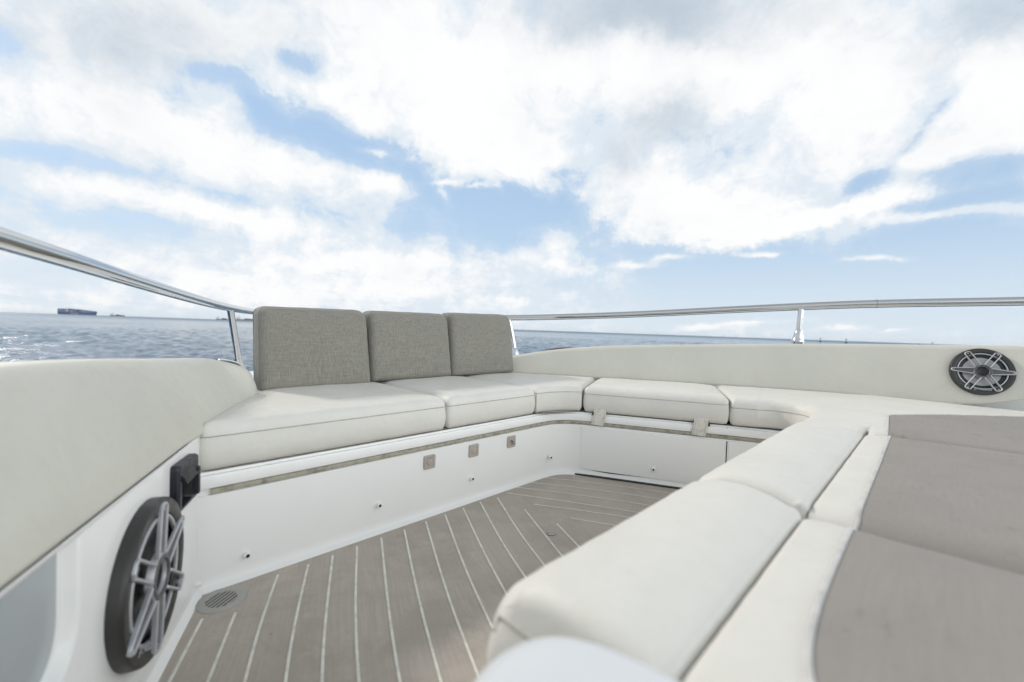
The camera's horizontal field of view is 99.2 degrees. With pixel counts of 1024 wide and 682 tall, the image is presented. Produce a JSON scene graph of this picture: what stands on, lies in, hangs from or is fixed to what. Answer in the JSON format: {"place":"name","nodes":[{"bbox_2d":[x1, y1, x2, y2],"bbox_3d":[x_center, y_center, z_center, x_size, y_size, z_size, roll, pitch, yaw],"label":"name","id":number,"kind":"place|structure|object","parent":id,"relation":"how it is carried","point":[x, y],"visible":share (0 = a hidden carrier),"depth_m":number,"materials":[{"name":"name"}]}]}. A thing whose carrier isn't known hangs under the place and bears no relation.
{"place":"outdoors","nodes":[
{"label":"outdoors","id":0,"kind":"place"},
{"bbox_2d":[158,474,678,681],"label":"deck","id":1,"kind":"structure","parent":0,"point":[419,601],"depth_m":1.12,"materials":[{"name":"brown wood"}]},
{"bbox_2d":[0,436,202,681],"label":"side wall","id":2,"kind":"structure","parent":1,"relation":"on","point":[52,605],"depth_m":0.61,"materials":[{"name":"white plastic"}]},
{"bbox_2d":[104,496,184,673],"bbox_3d":[-0.667,0.437,0.805,0.042,0.284,0.284,1,2,-21],"label":"speaker","id":3,"kind":"object","parent":2,"relation":"attached to","point":[146,581],"visible":1,"depth_m":0.76},
{"bbox_2d":[169,453,200,510],"bbox_3d":[-0.731,0.316,0.983,0.032,0.106,0.132,1,2,-21],"label":"cup holder","id":4,"kind":"object","parent":2,"relation":"attached to","point":[185,476],"visible":0.91,"depth_m":0.97,"materials":[{"name":"black plastic"}]},
{"bbox_2d":[195,587,246,613],"bbox_3d":[-0.724,0.645,1.087,0.107,0.003,0.107,2,2,0],"label":"deck drain","id":5,"kind":"object","parent":1,"relation":"on","point":[220,600],"visible":1,"depth_m":1.08,"materials":[{"name":"grey metal"}]},
{"bbox_2d":[177,407,781,594],"bbox_3d":[0.778,0.545,1.158,2.952,0.303,2.202,3,2,42],"label":"bench base","id":6,"kind":"object","parent":1,"relation":"on","point":[257,518],"visible":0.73,"depth_m":1.56,"materials":[{"name":"white plastic"}]},
{"bbox_2d":[199,381,445,469],"bbox_3d":[-0.732,0.256,1.602,0.625,0.135,0.807,3,2,44],"label":"seat cushion","id":7,"kind":"object","parent":6,"relation":"on","point":[260,425],"visible":0.96,"depth_m":1.36,"materials":[{"name":"white leather"}]},
{"bbox_2d":[253,306,369,390],"bbox_3d":[-0.840,0.027,1.865,0.159,0.342,0.461,3,2,44],"label":"backrest cushion","id":8,"kind":"object","parent":7,"relation":"on","point":[296,346],"visible":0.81,"depth_m":1.78,"materials":[{"name":"grey fabric"}]},
{"bbox_2d":[377,376,534,427],"bbox_3d":[-0.281,0.259,2.067,0.517,0.134,0.632,0,2,-45],"label":"seat cushion","id":9,"kind":"object","parent":6,"relation":"on","point":[467,400],"visible":0.77,"depth_m":1.87,"materials":[{"name":"white leather"}]},
{"bbox_2d":[363,311,450,380],"bbox_3d":[-0.521,0.021,2.195,0.159,0.336,0.464,3,2,44],"label":"backrest cushion","id":10,"kind":"object","parent":9,"relation":"on","point":[406,345],"visible":0.9,"depth_m":2.12,"materials":[{"name":"grey fabric"}]},
{"bbox_2d":[461,372,594,412],"bbox_3d":[0.162,0.265,2.472,0.680,0.132,0.722,0,2,-45],"label":"seat cushion","id":11,"kind":"object","parent":6,"relation":"on","point":[557,393],"visible":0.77,"depth_m":2.15,"materials":[{"name":"white leather"}]},
{"bbox_2d":[442,313,513,375],"bbox_3d":[-0.194,0.013,2.534,0.161,0.354,0.480,3,2,44],"label":"backrest cushion","id":12,"kind":"object","parent":11,"relation":"on","point":[479,343],"visible":0.89,"depth_m":2.45,"materials":[{"name":"grey fabric"}]},
{"bbox_2d":[487,479,801,681],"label":"bolster","id":13,"kind":"object","parent":6,"relation":"on","point":[666,585],"visible":0.78,"depth_m":0.45,"materials":[{"name":"white leather"}]},
{"bbox_2d":[580,426,725,483],"bbox_3d":[0.642,0.536,2.042,0.645,0.212,0.005,2,2,19],"label":"locker door","id":14,"kind":"structure","parent":6,"relation":"in","point":[683,459],"depth_m":2.04,"materials":[{"name":"white plastic"}]},
{"bbox_2d":[583,378,728,436],"bbox_3d":[0.739,0.318,2.280,0.654,0.196,0.546,2,2,19],"label":"seat cushion","id":15,"kind":"object","parent":6,"relation":"on","point":[701,406],"visible":1,"depth_m":2.05,"materials":[{"name":"white leather"}]},
{"bbox_2d":[699,421,862,520],"bbox_3d":[0.684,0.313,1.063,0.212,0.147,0.801,3,2,44],"label":"bolster","id":16,"kind":"object","parent":6,"relation":"on","point":[798,466],"visible":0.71,"depth_m":0.89,"materials":[{"name":"white leather"}]},
{"bbox_2d":[682,519,1023,681],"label":"sunpad","id":17,"kind":"object","parent":6,"relation":"on","point":[822,601],"visible":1,"depth_m":0.41,"materials":[{"name":"grey fabric"}]},
{"bbox_2d":[715,385,1023,454],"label":"sunpad","id":18,"kind":"object","parent":6,"relation":"on","point":[992,429],"visible":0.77,"depth_m":1.65,"materials":[{"name":"white leather"}]},
{"bbox_2d":[808,435,1023,574],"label":"sunpad","id":19,"kind":"object","parent":6,"relation":"on","point":[965,503],"visible":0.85,"depth_m":0.73,"materials":[{"name":"grey fabric"}]},
{"bbox_2d":[547,531,555,535],"bbox_3d":[0.135,0.663,1.503,0.031,0.004,0.031,2,2,0],"label":"deck socket","id":20,"kind":"object","parent":1,"relation":"on","point":[551,533],"visible":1,"depth_m":1.50,"materials":[{"name":"silver metal"}]},
{"bbox_2d":[474,636,678,681],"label":"end moulding","id":21,"kind":"object","parent":1,"relation":"on","point":[555,659],"visible":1,"depth_m":0.30,"materials":[{"name":"white plastic"}]},
{"bbox_2d":[0,312,948,370],"bbox_3d":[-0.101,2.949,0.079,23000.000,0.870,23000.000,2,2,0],"label":"sea","id":22,"kind":"structure","parent":0,"point":[33,336],"depth_m":81.40,"materials":[{"name":"blue liquid"}]},
{"bbox_2d":[57,308,96,314],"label":"container ship","id":23,"kind":"object","parent":22,"relation":"on","point":[69,311],"visible":0.98,"depth_m":2584.83,"materials":[{"name":"blue paint"}]},
{"bbox_2d":[236,317,252,320],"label":"cargo ship","id":24,"kind":"object","parent":22,"relation":"on","point":[238,318],"visible":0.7,"depth_m":3587.33,"materials":[{"name":"grey paint"}]},
{"bbox_2d":[63,371,1023,539],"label":"hull","id":25,"kind":"object","parent":22,"relation":"on","point":[1018,405],"depth_m":2.03,"materials":[{"name":"white plastic"}]},
{"bbox_2d":[0,358,256,587],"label":"coaming pad","id":26,"kind":"object","parent":25,"relation":"on","point":[82,441],"visible":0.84,"depth_m":0.69,"materials":[{"name":"leather"}]},
{"bbox_2d":[208,358,240,365],"bbox_3d":[-1.393,0.123,2.105,0.065,0.110,0.441,1,2,-21],"label":"fairlead","id":27,"kind":"object","parent":25,"relation":"on","point":[230,361],"visible":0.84,"depth_m":2.06,"materials":[{"name":"metal"}]},
{"bbox_2d":[0,226,1023,368],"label":"guard rail","id":28,"kind":"object","parent":25,"relation":"on","point":[15,242],"visible":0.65,"depth_m":2.18,"materials":[{"name":"silver metal"}]},
{"bbox_2d":[512,344,1023,403],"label":"coaming pad","id":29,"kind":"object","parent":25,"relation":"on","point":[911,371],"visible":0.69,"depth_m":2.33,"materials":[{"name":"leather"}]},
{"bbox_2d":[543,347,573,350],"bbox_3d":[0.282,0.092,2.793,0.325,0.110,0.065,2,2,14],"label":"fairlead","id":30,"kind":"object","parent":29,"relation":"attached to","point":[558,348],"visible":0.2,"depth_m":2.77,"materials":[{"name":"metal"}]},
{"bbox_2d":[949,348,1016,394],"bbox_3d":[2.159,0.142,2.004,0.217,0.214,0.078,3,2,31],"label":"speaker","id":31,"kind":"object","parent":29,"relation":"attached to","point":[979,371],"visible":1,"depth_m":2.00},
{"bbox_2d":[0,0,1023,345],"label":"sky","id":32,"kind":"structure","parent":0,"point":[503,157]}
]}

